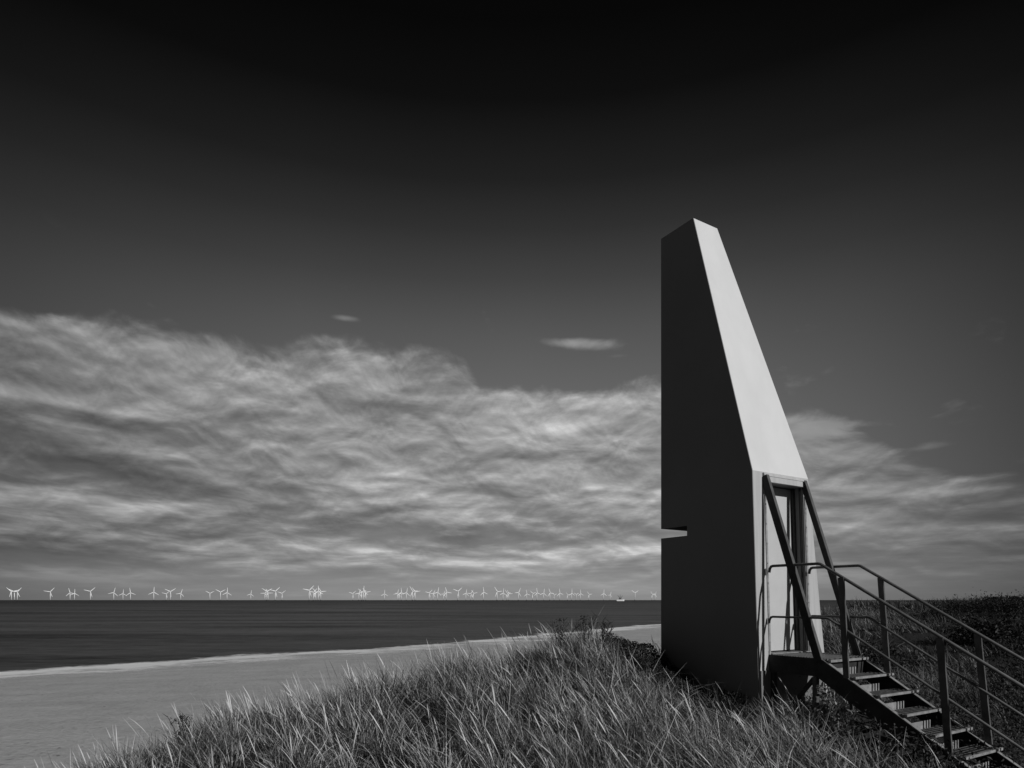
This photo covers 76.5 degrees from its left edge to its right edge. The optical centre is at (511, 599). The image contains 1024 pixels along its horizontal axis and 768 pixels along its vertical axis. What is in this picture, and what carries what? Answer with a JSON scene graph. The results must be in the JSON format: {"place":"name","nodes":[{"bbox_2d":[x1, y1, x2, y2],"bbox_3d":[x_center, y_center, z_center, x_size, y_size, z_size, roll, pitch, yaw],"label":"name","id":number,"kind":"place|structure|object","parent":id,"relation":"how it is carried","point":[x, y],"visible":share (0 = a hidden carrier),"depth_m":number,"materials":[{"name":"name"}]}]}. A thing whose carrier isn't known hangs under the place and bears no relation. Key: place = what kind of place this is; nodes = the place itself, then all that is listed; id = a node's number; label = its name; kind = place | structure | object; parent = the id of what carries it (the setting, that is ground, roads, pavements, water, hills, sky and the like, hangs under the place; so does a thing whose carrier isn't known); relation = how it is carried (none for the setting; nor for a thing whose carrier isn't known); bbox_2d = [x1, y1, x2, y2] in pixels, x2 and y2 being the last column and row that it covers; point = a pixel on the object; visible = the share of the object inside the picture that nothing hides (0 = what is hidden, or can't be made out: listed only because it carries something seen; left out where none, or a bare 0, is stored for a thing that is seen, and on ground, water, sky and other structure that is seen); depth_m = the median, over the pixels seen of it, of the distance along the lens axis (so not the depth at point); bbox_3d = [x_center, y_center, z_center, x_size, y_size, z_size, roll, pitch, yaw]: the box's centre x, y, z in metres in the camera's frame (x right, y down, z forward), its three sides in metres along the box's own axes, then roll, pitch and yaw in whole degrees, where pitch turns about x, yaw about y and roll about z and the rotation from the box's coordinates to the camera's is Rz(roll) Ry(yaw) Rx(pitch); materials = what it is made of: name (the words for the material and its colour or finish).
{"place":"outdoors","nodes":[
{"label":"outdoors","id":0,"kind":"place"},
{"bbox_2d":[0,600,965,671],"bbox_3d":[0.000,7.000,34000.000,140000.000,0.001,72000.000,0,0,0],"label":"sea","id":1,"kind":"structure","parent":0,"point":[39,634],"depth_m":185.72,"materials":[{"name":"liquid"}]},
{"bbox_2d":[0,624,660,677],"bbox_3d":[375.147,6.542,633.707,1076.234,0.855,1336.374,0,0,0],"label":"surf foam","id":2,"kind":"object","parent":1,"relation":"on","point":[139,666],"visible":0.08,"depth_m":72.95,"materials":[{"name":"white"}]},
{"bbox_2d":[0,600,1023,767],"bbox_3d":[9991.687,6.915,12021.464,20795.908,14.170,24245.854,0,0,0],"label":"ground","id":3,"kind":"structure","parent":0,"point":[57,718],"depth_m":34.02,"materials":[{"name":"grey sand"}]},
{"bbox_2d":[165,714,193,750],"bbox_3d":[-3.418,1.360,6.700,0.254,0.435,0.227,0,0,31],"label":"spiky weed","id":4,"kind":"object","parent":3,"relation":"on","point":[183,723],"visible":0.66,"depth_m":6.69,"materials":[{"name":"grey plant"}]},
{"bbox_2d":[544,617,576,651],"bbox_3d":[0.600,0.471,8.119,0.409,0.514,0.334,0,0,44],"label":"spiky weed","id":5,"kind":"object","parent":3,"relation":"on","point":[559,634],"visible":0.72,"depth_m":8.09,"materials":[{"name":"grey plant"}]},
{"bbox_2d":[574,614,597,644],"bbox_3d":[0.941,0.400,8.175,0.344,0.535,0.341,0,0,0],"label":"spiky weed","id":6,"kind":"object","parent":3,"relation":"on","point":[583,632],"visible":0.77,"depth_m":8.19,"materials":[{"name":"grey plant"}]},
{"bbox_2d":[593,614,613,652],"bbox_3d":[1.186,0.448,8.293,0.264,0.539,0.306,0,0,40],"label":"spiky weed","id":7,"kind":"object","parent":3,"relation":"on","point":[607,634],"visible":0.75,"depth_m":8.28,"materials":[{"name":"grey plant"}]},
{"bbox_2d":[661,218,827,717],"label":"lookout tower","id":8,"kind":"structure","parent":3,"relation":"on","point":[727,442],"depth_m":8.20,"materials":[{"name":"grey paint"}]},
{"bbox_2d":[764,488,794,650],"bbox_3d":[3.249,-0.390,8.086,0.740,2.030,0.106,0,0,-32],"label":"door","id":9,"kind":"structure","parent":8,"relation":"in","point":[781,593],"depth_m":8.13,"materials":[{"name":"paint"}]},
{"bbox_2d":[580,595,1023,767],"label":"scrub","id":10,"kind":"object","parent":3,"relation":"on","point":[642,660],"visible":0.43,"depth_m":8.09,"materials":[{"name":"black plant"}]},
{"bbox_2d":[804,682,840,720],"bbox_3d":[3.475,1.104,7.361,0.505,0.584,0.393,0,0,-33],"label":"leafy plant","id":11,"kind":"object","parent":3,"relation":"on","point":[825,699],"visible":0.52,"depth_m":7.32,"materials":[{"name":"grey plant"}]},
{"bbox_2d":[814,692,863,739],"bbox_3d":[3.455,1.230,6.844,0.528,0.483,0.499,0,0,0],"label":"leafy plant","id":12,"kind":"object","parent":3,"relation":"on","point":[835,719],"visible":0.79,"depth_m":6.83,"materials":[{"name":"grey plant"}]},
{"bbox_2d":[835,629,936,671],"bbox_3d":[13.681,1.829,23.601,3.544,1.531,3.690,0,0,0],"label":"bush","id":13,"kind":"object","parent":3,"relation":"on","point":[892,651],"visible":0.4,"depth_m":23.50,"materials":[{"name":"black plant"}]},
{"bbox_2d":[762,474,1023,767],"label":"steel staircase","id":14,"kind":"structure","parent":3,"relation":"on","point":[839,674],"depth_m":6.90,"materials":[{"name":"grey metal"}]},
{"bbox_2d":[868,653,931,682],"bbox_3d":[9.444,1.775,16.542,2.289,1.091,1.775,0,0,24],"label":"round bush","id":15,"kind":"object","parent":3,"relation":"on","point":[880,667],"visible":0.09,"depth_m":16.54,"materials":[{"name":"black plant"}]},
{"bbox_2d":[895,603,967,621],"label":"dune bush","id":16,"kind":"object","parent":3,"relation":"on","point":[946,611],"visible":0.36,"depth_m":47.01,"materials":[{"name":"black plant"}]},
{"bbox_2d":[924,596,1018,612],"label":"dune bush","id":17,"kind":"object","parent":3,"relation":"on","point":[957,607],"visible":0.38,"depth_m":59.34,"materials":[{"name":"black plant"}]},
{"bbox_2d":[934,608,1023,649],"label":"dune bush","id":18,"kind":"object","parent":3,"relation":"on","point":[1002,630],"visible":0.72,"depth_m":30.07,"materials":[{"name":"black plant"}]},
{"bbox_2d":[953,589,1023,617],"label":"dune bush","id":19,"kind":"object","parent":3,"relation":"on","point":[1006,607],"visible":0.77,"depth_m":51.65,"materials":[{"name":"black plant"}]},
{"bbox_2d":[0,0,1023,599],"label":"sky","id":20,"kind":"structure","parent":0,"point":[342,298],"materials":[{"name":"grey"}]},
{"bbox_2d":[24,594,1023,767],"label":"dune grass","id":21,"kind":"structure","parent":0,"point":[631,722],"depth_m":6.45,"materials":[{"name":"grey plant"}]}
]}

